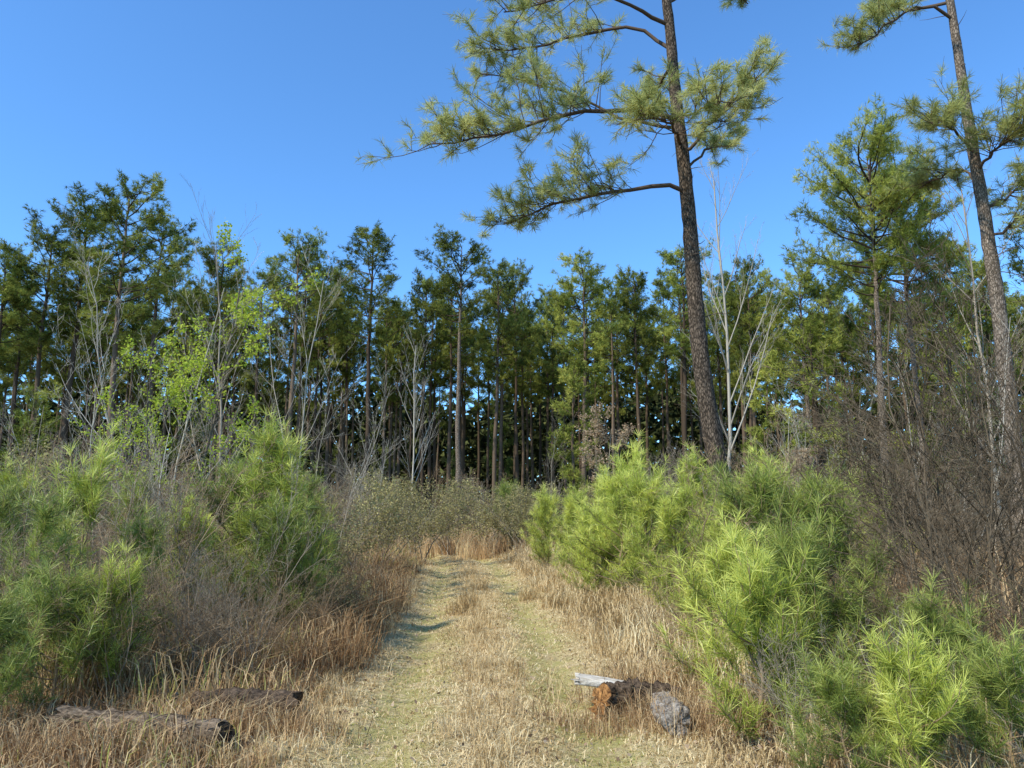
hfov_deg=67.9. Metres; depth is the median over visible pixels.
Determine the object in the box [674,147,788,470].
bare tree
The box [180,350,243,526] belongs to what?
bare sapling
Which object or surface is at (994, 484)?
bare sapling
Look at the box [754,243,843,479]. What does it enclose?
pine tree
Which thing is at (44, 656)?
bare shrub
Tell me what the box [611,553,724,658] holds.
bare shrub
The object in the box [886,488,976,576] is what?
bare shrub
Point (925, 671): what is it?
young pine
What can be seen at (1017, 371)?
pine tree
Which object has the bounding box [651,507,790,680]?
young pine
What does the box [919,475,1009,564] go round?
bare shrub
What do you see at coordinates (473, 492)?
bare shrub
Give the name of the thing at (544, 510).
young pine
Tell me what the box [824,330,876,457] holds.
pine tree
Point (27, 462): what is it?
olive shrub
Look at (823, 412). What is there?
pine tree
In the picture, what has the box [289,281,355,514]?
pine tree
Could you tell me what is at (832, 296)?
pine tree
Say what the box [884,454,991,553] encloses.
bare shrub
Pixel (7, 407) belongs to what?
pine tree
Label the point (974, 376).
pine tree
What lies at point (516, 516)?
olive shrub
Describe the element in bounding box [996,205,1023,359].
pine tree
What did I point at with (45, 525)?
young pine
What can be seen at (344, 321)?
pine tree
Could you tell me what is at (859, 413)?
bare sapling
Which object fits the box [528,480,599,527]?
olive shrub
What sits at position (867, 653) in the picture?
bare shrub
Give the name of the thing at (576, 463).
pine tree
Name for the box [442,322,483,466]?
pine tree
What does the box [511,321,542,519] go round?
pine tree
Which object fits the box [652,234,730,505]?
pine tree
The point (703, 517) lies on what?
young pine
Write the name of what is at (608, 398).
pine tree
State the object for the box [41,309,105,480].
pine tree
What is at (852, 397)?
pine tree
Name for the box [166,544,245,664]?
bare shrub
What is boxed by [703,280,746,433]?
pine tree
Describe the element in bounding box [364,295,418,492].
pine tree
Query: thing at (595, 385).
pine tree
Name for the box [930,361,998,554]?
bare sapling
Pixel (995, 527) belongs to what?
bare shrub
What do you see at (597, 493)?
young pine
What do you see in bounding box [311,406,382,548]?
bare sapling
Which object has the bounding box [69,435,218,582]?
bare shrub
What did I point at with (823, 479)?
bare shrub
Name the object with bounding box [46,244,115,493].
pine tree
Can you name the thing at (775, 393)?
pine tree
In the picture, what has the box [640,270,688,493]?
pine tree
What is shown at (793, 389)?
pine tree
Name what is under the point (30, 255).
pine tree
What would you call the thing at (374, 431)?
bare sapling
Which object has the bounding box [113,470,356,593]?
bare shrub
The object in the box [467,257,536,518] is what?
pine tree
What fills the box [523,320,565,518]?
pine tree
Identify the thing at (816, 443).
bare sapling
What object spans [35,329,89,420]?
pine tree
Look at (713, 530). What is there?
young pine
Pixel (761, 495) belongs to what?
young pine
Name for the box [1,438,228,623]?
bare shrub
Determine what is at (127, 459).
bare sapling
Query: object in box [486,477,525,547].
young pine
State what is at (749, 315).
pine tree
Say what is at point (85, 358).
pine tree
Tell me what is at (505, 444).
pine tree
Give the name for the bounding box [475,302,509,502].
pine tree
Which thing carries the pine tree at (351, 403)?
on the ground at (714, 744)
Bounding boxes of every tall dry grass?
[0,536,435,767]
[0,641,876,767]
[489,541,1023,767]
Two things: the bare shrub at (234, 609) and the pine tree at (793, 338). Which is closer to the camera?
the bare shrub at (234, 609)
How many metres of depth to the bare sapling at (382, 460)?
25.27 m
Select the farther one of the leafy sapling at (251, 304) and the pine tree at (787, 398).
the pine tree at (787, 398)
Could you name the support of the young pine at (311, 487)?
on the ground at (714, 744)
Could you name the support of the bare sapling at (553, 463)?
on the ground at (714, 744)
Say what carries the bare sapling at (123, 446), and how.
on the ground at (714, 744)
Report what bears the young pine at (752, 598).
on the ground at (714, 744)
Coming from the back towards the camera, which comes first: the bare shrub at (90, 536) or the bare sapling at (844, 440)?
the bare sapling at (844, 440)
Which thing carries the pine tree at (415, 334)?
on the ground at (714, 744)
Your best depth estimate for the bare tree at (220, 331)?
39.14 m
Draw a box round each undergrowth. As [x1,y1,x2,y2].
[0,520,381,745]
[460,521,1023,767]
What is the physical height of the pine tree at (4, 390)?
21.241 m
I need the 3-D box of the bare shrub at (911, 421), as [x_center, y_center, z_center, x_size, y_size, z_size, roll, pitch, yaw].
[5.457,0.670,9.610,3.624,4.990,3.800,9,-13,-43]
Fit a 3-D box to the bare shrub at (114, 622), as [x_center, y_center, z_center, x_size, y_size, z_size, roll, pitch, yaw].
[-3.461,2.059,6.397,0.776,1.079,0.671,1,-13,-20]
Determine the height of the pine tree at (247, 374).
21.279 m
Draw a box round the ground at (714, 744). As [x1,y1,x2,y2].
[0,524,1023,767]
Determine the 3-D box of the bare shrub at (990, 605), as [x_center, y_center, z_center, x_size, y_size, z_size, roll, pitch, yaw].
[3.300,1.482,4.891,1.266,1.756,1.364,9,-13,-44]
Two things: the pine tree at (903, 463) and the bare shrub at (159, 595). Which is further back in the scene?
the pine tree at (903, 463)
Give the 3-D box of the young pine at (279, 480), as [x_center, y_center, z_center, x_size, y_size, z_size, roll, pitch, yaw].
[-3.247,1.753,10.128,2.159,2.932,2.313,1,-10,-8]
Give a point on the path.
(409, 690)
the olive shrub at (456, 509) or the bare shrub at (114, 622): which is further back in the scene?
the olive shrub at (456, 509)
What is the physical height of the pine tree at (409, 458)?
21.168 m
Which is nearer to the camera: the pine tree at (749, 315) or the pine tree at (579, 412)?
the pine tree at (749, 315)
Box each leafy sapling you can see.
[67,335,212,529]
[129,221,327,561]
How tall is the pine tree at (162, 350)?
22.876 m
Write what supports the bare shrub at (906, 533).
on the ground at (714, 744)
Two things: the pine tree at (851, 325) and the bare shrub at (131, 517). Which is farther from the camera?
the pine tree at (851, 325)
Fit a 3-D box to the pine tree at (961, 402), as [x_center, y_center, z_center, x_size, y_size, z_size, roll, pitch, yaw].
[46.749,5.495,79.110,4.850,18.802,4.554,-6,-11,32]
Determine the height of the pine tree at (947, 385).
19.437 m
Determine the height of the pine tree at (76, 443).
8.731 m
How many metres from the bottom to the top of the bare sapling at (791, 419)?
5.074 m
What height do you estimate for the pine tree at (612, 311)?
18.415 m
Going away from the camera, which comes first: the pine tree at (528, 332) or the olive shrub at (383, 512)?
the olive shrub at (383, 512)
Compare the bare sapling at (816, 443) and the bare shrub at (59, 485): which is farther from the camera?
the bare sapling at (816, 443)
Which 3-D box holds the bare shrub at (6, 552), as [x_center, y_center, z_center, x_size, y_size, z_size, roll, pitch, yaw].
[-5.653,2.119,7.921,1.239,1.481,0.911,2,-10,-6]
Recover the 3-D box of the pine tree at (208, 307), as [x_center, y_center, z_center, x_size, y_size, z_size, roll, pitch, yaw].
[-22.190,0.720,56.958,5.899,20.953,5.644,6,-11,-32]
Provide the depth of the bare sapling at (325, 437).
18.31 m
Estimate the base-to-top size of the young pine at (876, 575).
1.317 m
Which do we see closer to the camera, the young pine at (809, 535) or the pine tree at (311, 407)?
the young pine at (809, 535)
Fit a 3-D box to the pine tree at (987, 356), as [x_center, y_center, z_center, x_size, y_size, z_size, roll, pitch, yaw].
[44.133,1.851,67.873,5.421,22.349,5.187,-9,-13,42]
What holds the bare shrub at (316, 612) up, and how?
on the ground at (714, 744)
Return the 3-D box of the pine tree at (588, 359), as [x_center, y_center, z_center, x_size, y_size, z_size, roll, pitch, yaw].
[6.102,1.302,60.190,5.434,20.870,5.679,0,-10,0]
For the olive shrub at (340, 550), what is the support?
on the ground at (714, 744)
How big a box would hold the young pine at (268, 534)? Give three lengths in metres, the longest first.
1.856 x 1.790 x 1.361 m
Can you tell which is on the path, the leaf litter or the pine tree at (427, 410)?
the leaf litter
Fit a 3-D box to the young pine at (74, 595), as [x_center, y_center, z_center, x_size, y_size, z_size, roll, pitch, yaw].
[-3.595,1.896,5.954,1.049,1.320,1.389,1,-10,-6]
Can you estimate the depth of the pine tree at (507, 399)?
75.10 m
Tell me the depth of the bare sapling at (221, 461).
17.94 m
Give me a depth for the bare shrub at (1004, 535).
18.08 m
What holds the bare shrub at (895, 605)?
on the ground at (714, 744)
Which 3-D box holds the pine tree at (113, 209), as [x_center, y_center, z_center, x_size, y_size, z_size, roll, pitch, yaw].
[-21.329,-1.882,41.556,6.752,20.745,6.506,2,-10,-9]
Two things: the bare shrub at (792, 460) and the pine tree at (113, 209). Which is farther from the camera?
the pine tree at (113, 209)
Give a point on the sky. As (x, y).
(268, 106)
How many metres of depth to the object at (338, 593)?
8.94 m
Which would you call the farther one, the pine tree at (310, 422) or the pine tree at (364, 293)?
the pine tree at (310, 422)
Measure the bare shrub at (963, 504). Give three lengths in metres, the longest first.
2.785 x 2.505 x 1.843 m
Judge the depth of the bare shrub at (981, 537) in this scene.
8.39 m
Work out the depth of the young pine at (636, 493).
11.74 m
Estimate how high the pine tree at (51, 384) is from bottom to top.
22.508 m
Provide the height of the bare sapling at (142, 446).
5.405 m
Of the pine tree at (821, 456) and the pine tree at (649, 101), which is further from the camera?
the pine tree at (821, 456)
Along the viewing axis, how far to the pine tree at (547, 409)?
70.03 m
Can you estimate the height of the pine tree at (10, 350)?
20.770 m
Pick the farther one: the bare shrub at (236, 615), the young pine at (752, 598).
the bare shrub at (236, 615)
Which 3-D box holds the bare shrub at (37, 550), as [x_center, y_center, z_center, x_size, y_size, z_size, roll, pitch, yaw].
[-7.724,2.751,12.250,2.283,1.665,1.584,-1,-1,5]
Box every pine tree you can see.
[0,203,89,482]
[0,242,48,493]
[0,245,44,402]
[0,270,38,426]
[0,274,37,469]
[0,307,35,450]
[0,325,54,477]
[0,372,10,410]
[0,379,65,493]
[5,352,56,469]
[6,299,54,468]
[30,180,146,487]
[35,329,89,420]
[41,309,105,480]
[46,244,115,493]
[46,328,79,495]
[54,168,196,534]
[62,277,111,484]
[67,296,127,467]
[67,440,93,476]
[73,327,112,473]
[76,322,123,475]
[94,295,157,479]
[100,205,201,479]
[102,302,133,469]
[112,275,174,503]
[115,352,146,439]
[116,309,165,523]
[131,333,164,475]
[141,321,179,470]
[146,248,206,484]
[155,284,212,503]
[160,287,213,508]
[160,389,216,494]
[163,231,249,517]
[166,288,222,517]
[171,288,221,492]
[184,258,257,525]
[200,367,232,458]
[202,316,250,508]
[204,281,261,520]
[210,312,252,502]
[221,264,292,467]
[229,341,267,450]
[239,317,285,457]
[245,325,290,464]
[249,225,354,476]
[270,293,321,444]
[273,245,332,484]
[285,328,335,476]
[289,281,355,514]
[292,262,353,505]
[293,359,330,458]
[303,297,348,497]
[307,336,352,507]
[319,447,349,514]
[320,299,371,514]
[323,326,372,524]
[324,220,413,512]
[332,277,377,522]
[335,343,374,521]
[353,0,787,507]
[363,312,415,475]
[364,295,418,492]
[369,443,396,501]
[370,309,418,522]
[375,303,426,529]
[378,321,420,496]
[400,298,453,523]
[402,355,429,523]
[404,323,449,508]
[406,265,451,510]
[407,277,463,512]
[410,223,497,527]
[428,370,455,510]
[432,271,490,528]
[440,450,465,522]
[441,303,481,521]
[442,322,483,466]
[442,324,481,523]
[454,337,495,520]
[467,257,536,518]
[475,272,538,517]
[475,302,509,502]
[478,259,544,492]
[478,340,527,452]
[484,417,518,496]
[494,314,544,483]
[499,303,544,505]
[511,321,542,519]
[518,308,550,522]
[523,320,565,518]
[524,294,572,489]
[529,290,576,516]
[534,247,632,503]
[540,289,589,497]
[545,353,611,524]
[556,273,619,502]
[560,454,578,521]
[565,337,592,489]
[576,329,620,502]
[577,330,615,504]
[587,281,638,479]
[588,274,640,474]
[592,332,635,466]
[602,269,662,459]
[608,264,659,491]
[614,317,656,462]
[625,308,669,511]
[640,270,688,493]
[642,435,663,499]
[643,248,711,429]
[644,322,679,493]
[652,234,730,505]
[668,342,697,467]
[682,300,725,479]
[687,356,719,414]
[694,319,733,483]
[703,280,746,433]
[708,290,751,483]
[710,252,781,505]
[714,365,748,484]
[716,266,789,468]
[716,280,779,465]
[723,327,770,477]
[724,282,784,469]
[738,349,803,483]
[751,304,790,464]
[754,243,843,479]
[757,287,806,455]
[757,319,858,496]
[761,324,793,475]
[778,93,950,540]
[781,317,825,422]
[787,276,847,483]
[794,314,841,475]
[794,314,844,466]
[806,285,861,487]
[815,0,1023,565]
[815,296,871,472]
[819,338,832,475]
[820,131,977,537]
[822,315,871,452]
[822,320,870,517]
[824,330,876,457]
[838,268,899,424]
[850,282,906,390]
[862,342,901,413]
[869,306,936,509]
[882,231,984,535]
[884,297,938,486]
[885,354,919,516]
[888,324,996,519]
[890,294,939,500]
[891,437,920,504]
[912,372,942,518]
[914,307,958,507]
[919,270,971,508]
[925,249,991,530]
[929,319,970,404]
[938,255,1023,530]
[939,364,979,421]
[949,354,993,503]
[953,289,993,501]
[967,283,1015,505]
[973,277,1021,388]
[981,331,1023,471]
[994,289,1023,389]
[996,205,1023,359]
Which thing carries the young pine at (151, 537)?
on the ground at (714, 744)
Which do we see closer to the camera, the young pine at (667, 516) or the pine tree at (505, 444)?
the young pine at (667, 516)
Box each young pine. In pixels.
[0,450,58,576]
[0,473,85,681]
[0,474,51,640]
[0,544,114,715]
[0,570,56,710]
[13,414,181,650]
[33,539,175,695]
[101,456,183,594]
[116,497,186,657]
[140,488,242,629]
[159,446,318,594]
[191,401,345,611]
[211,491,338,631]
[275,458,339,595]
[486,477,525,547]
[519,483,578,568]
[547,479,593,573]
[548,456,659,593]
[548,463,648,572]
[565,496,627,593]
[598,430,672,566]
[606,452,703,598]
[615,442,720,584]
[624,473,722,621]
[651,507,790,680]
[655,487,771,634]
[676,523,828,741]
[685,450,851,623]
[699,444,772,574]
[732,486,879,678]
[745,436,807,521]
[754,460,902,641]
[760,628,939,767]
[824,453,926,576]
[831,535,909,670]
[837,567,1023,744]
[842,608,995,767]
[937,602,1023,767]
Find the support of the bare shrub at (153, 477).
on the ground at (714, 744)
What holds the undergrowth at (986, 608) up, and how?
on the ground at (714, 744)
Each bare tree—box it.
[170,174,258,528]
[389,324,439,512]
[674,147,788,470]
[899,122,1023,532]
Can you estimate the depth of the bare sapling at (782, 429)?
18.18 m
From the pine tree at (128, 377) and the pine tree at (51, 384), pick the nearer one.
the pine tree at (128, 377)
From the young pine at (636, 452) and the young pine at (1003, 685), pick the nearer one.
the young pine at (1003, 685)
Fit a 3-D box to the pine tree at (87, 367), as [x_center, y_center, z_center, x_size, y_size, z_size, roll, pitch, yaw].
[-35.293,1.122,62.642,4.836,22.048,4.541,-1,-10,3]
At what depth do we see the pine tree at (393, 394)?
61.88 m
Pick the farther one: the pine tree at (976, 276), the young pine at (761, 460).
the pine tree at (976, 276)
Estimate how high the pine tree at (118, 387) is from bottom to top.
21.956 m
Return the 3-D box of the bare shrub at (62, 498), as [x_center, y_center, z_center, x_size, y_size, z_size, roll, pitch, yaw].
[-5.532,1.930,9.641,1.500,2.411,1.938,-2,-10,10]
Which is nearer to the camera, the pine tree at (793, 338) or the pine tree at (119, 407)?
the pine tree at (793, 338)
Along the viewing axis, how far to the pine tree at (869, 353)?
61.53 m
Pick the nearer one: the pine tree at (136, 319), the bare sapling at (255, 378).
the bare sapling at (255, 378)
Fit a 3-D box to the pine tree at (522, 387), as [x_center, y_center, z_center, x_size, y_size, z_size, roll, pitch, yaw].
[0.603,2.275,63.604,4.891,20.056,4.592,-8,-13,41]
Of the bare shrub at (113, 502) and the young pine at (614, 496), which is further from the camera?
the bare shrub at (113, 502)
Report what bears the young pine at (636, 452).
on the ground at (714, 744)
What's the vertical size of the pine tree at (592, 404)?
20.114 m
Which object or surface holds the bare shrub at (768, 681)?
on the ground at (714, 744)
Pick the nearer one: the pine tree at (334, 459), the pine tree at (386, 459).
the pine tree at (386, 459)
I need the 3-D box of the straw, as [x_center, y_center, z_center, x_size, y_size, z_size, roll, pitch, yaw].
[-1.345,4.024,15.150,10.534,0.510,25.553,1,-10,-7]
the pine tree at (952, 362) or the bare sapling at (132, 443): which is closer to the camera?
the bare sapling at (132, 443)
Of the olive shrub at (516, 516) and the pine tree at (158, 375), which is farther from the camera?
the pine tree at (158, 375)
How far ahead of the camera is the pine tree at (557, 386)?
59.48 m
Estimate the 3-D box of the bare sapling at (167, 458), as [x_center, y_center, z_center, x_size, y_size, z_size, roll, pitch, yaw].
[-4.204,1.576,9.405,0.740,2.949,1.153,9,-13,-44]
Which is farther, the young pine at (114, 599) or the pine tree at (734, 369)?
the pine tree at (734, 369)
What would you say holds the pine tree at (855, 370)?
on the ground at (714, 744)
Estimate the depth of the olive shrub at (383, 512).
15.84 m
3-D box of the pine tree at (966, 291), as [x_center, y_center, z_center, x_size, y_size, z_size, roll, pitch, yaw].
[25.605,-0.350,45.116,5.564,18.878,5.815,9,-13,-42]
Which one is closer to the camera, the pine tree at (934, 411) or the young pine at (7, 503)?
the young pine at (7, 503)
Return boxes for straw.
[4,555,1004,767]
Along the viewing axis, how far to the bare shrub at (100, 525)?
14.47 m
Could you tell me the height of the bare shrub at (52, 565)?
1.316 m
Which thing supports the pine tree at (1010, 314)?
on the ground at (714, 744)
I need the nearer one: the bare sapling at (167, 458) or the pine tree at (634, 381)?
the bare sapling at (167, 458)
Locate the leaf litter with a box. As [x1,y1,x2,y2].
[1,567,1019,767]
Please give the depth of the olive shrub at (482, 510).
28.58 m
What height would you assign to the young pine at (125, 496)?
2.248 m
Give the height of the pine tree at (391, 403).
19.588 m
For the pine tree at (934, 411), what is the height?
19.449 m
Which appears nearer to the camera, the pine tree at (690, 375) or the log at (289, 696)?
the log at (289, 696)
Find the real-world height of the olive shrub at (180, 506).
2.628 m
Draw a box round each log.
[48,705,234,754]
[190,686,303,721]
[571,672,623,687]
[588,677,681,719]
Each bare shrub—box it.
[0,443,136,584]
[0,508,143,671]
[0,519,26,599]
[0,524,66,653]
[0,535,137,621]
[1,434,141,568]
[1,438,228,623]
[4,513,227,699]
[4,521,98,577]
[6,550,191,695]
[7,532,130,647]
[8,490,124,587]
[8,523,118,591]
[11,516,242,693]
[13,443,121,558]
[24,433,195,582]
[35,413,286,632]
[41,482,137,566]
[56,477,171,550]
[59,568,153,694]
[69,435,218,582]
[85,444,339,645]
[97,470,128,544]
[98,490,232,572]
[105,452,183,546]
[112,517,250,637]
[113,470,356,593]
[118,524,253,679]
[118,540,348,688]
[121,470,196,586]
[136,551,255,680]
[160,538,225,641]
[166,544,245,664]
[171,559,324,655]
[178,588,282,649]
[190,573,300,682]
[201,564,300,661]
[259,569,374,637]
[264,546,353,647]
[271,459,366,536]
[286,555,368,629]
[296,468,371,550]
[301,475,378,528]
[311,453,387,547]
[331,533,416,607]
[334,476,401,537]
[402,456,465,520]
[450,466,519,533]
[457,474,484,526]
[459,467,495,528]
[491,481,544,518]
[528,476,569,523]
[595,450,674,528]
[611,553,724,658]
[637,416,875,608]
[643,447,704,505]
[649,429,699,500]
[699,474,825,550]
[701,385,919,623]
[729,439,1018,574]
[737,618,822,765]
[743,213,1023,650]
[758,445,885,540]
[763,229,1023,627]
[803,394,1020,614]
[810,408,1023,703]
[811,382,1023,620]
[817,599,943,764]
[822,551,1023,705]
[838,487,886,545]
[877,647,1023,767]
[880,481,1023,751]
[883,506,972,598]
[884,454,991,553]
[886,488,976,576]
[897,295,1023,657]
[898,479,1023,592]
[919,475,1001,557]
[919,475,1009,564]
[930,500,1019,564]
[939,485,979,535]
[957,488,1008,560]
[979,505,1023,572]
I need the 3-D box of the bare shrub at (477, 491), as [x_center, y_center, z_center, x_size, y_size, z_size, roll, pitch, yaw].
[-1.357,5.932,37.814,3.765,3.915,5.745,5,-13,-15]
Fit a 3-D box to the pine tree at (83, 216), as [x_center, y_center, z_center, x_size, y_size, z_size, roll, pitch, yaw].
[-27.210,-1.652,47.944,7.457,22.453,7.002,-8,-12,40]
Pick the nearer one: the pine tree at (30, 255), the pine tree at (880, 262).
the pine tree at (880, 262)
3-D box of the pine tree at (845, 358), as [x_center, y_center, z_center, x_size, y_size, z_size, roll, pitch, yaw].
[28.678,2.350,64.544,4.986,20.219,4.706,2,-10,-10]
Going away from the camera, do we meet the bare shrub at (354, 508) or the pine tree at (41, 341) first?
the bare shrub at (354, 508)
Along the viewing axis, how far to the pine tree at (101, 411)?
77.72 m
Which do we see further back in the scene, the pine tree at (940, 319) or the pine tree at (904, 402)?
the pine tree at (904, 402)
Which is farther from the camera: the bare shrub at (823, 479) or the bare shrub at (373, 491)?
the bare shrub at (373, 491)
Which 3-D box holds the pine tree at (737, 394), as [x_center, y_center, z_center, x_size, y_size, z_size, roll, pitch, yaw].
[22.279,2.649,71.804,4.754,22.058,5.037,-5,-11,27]
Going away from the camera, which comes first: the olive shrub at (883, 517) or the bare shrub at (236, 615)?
the bare shrub at (236, 615)
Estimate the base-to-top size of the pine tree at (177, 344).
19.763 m
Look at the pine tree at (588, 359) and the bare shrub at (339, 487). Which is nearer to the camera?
the bare shrub at (339, 487)
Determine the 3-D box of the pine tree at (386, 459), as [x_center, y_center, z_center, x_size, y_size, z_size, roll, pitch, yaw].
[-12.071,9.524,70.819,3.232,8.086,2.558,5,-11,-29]
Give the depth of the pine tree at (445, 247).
50.92 m
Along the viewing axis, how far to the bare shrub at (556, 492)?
44.33 m
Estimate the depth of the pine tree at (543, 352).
61.63 m
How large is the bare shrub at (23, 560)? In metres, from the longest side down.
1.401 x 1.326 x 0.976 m
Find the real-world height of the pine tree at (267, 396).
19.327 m
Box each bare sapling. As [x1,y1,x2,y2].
[0,381,101,567]
[0,402,58,497]
[20,424,82,533]
[21,313,152,533]
[45,202,184,556]
[45,340,152,499]
[71,438,131,543]
[99,432,142,541]
[111,237,276,523]
[111,400,154,495]
[112,404,165,491]
[140,399,211,560]
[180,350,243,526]
[186,388,242,483]
[191,391,242,531]
[217,296,321,473]
[232,390,286,507]
[248,233,364,569]
[298,377,359,513]
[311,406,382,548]
[317,450,387,560]
[347,355,415,507]
[358,418,402,542]
[536,411,567,532]
[675,357,738,486]
[742,391,804,489]
[763,368,814,488]
[799,406,853,485]
[811,338,913,484]
[821,372,899,475]
[825,394,872,512]
[853,288,961,583]
[928,344,1002,509]
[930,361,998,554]
[941,278,1023,558]
[959,416,1023,565]
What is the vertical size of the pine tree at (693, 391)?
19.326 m
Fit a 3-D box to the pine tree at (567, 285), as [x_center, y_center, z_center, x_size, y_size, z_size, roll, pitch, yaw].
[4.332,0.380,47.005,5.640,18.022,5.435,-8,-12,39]
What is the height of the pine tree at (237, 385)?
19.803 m
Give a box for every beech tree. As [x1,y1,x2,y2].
[575,401,650,498]
[772,445,817,514]
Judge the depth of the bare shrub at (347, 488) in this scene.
16.19 m
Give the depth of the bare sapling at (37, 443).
9.95 m
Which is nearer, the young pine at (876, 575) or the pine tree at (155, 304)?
the young pine at (876, 575)
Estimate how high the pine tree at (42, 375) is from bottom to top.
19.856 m
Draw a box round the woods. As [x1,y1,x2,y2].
[0,353,1023,524]
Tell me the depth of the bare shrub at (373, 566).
12.18 m
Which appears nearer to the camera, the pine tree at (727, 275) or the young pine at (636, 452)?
the young pine at (636, 452)
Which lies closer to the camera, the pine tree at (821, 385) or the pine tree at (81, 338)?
the pine tree at (81, 338)
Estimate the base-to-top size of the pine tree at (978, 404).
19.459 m
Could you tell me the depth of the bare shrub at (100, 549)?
6.28 m
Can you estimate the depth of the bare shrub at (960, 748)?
4.16 m
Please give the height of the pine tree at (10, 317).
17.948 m
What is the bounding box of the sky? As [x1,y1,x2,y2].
[0,0,1023,493]
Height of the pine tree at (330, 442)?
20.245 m
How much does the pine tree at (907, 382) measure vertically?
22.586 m
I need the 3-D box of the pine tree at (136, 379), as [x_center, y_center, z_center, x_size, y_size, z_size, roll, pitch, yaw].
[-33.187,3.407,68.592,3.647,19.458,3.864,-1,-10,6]
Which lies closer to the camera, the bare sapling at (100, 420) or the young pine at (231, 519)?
the young pine at (231, 519)
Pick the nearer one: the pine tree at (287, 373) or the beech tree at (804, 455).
the beech tree at (804, 455)
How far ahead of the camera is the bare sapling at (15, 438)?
22.14 m
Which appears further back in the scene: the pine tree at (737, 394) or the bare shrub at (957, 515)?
the pine tree at (737, 394)
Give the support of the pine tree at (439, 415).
on the ground at (714, 744)
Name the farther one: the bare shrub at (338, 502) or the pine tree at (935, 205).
the pine tree at (935, 205)
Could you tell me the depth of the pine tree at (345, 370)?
59.97 m
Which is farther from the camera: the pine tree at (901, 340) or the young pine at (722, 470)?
the pine tree at (901, 340)
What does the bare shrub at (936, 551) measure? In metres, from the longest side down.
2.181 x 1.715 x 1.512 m
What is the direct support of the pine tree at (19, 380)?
on the ground at (714, 744)
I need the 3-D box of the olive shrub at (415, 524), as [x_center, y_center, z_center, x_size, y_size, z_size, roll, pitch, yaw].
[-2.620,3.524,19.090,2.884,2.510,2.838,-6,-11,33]
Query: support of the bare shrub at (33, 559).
on the ground at (714, 744)
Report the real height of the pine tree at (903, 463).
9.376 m
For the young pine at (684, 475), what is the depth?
12.74 m
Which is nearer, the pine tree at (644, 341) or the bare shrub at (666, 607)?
the bare shrub at (666, 607)
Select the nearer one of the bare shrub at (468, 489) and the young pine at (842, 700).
the young pine at (842, 700)
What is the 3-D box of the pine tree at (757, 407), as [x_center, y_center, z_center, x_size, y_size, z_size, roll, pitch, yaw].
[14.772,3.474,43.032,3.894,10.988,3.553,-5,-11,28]
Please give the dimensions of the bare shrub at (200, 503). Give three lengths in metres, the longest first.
3.362 x 2.693 x 2.203 m
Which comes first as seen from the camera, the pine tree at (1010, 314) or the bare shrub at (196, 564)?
the bare shrub at (196, 564)
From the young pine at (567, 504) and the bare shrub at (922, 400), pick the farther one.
the young pine at (567, 504)
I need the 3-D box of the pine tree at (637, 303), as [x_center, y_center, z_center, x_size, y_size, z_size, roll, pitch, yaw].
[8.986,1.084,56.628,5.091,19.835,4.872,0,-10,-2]
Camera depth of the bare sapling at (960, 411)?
26.24 m
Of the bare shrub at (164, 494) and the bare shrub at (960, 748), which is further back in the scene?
the bare shrub at (164, 494)
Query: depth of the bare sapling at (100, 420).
15.06 m
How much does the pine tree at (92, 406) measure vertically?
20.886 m
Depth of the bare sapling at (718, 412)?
22.09 m
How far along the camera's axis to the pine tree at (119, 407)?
75.51 m
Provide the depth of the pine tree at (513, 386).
66.83 m
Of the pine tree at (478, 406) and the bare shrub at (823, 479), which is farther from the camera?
the pine tree at (478, 406)
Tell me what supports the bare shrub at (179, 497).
on the ground at (714, 744)
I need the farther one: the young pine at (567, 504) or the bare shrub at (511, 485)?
the bare shrub at (511, 485)
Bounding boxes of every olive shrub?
[0,434,156,577]
[95,468,231,546]
[292,517,363,599]
[295,463,406,570]
[313,468,426,531]
[340,473,467,566]
[381,473,486,561]
[398,482,476,555]
[446,473,539,552]
[465,481,559,545]
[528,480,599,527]
[824,482,902,545]
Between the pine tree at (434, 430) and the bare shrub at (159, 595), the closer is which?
the bare shrub at (159, 595)
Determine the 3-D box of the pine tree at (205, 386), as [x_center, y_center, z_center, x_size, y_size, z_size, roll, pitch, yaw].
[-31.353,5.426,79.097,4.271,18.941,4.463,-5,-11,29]
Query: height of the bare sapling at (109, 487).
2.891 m
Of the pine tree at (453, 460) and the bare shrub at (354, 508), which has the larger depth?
the pine tree at (453, 460)
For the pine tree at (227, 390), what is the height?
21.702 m
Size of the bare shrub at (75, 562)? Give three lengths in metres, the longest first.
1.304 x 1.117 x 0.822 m
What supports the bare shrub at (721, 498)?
on the ground at (714, 744)
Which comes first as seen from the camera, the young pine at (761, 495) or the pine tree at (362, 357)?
the young pine at (761, 495)
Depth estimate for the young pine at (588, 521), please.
14.33 m
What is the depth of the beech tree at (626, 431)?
31.29 m
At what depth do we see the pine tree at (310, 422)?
75.91 m
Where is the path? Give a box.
[252,549,739,767]
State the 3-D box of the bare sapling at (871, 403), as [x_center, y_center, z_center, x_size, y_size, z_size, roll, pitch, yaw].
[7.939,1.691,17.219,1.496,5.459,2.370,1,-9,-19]
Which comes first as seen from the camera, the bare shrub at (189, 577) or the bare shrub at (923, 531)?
the bare shrub at (189, 577)

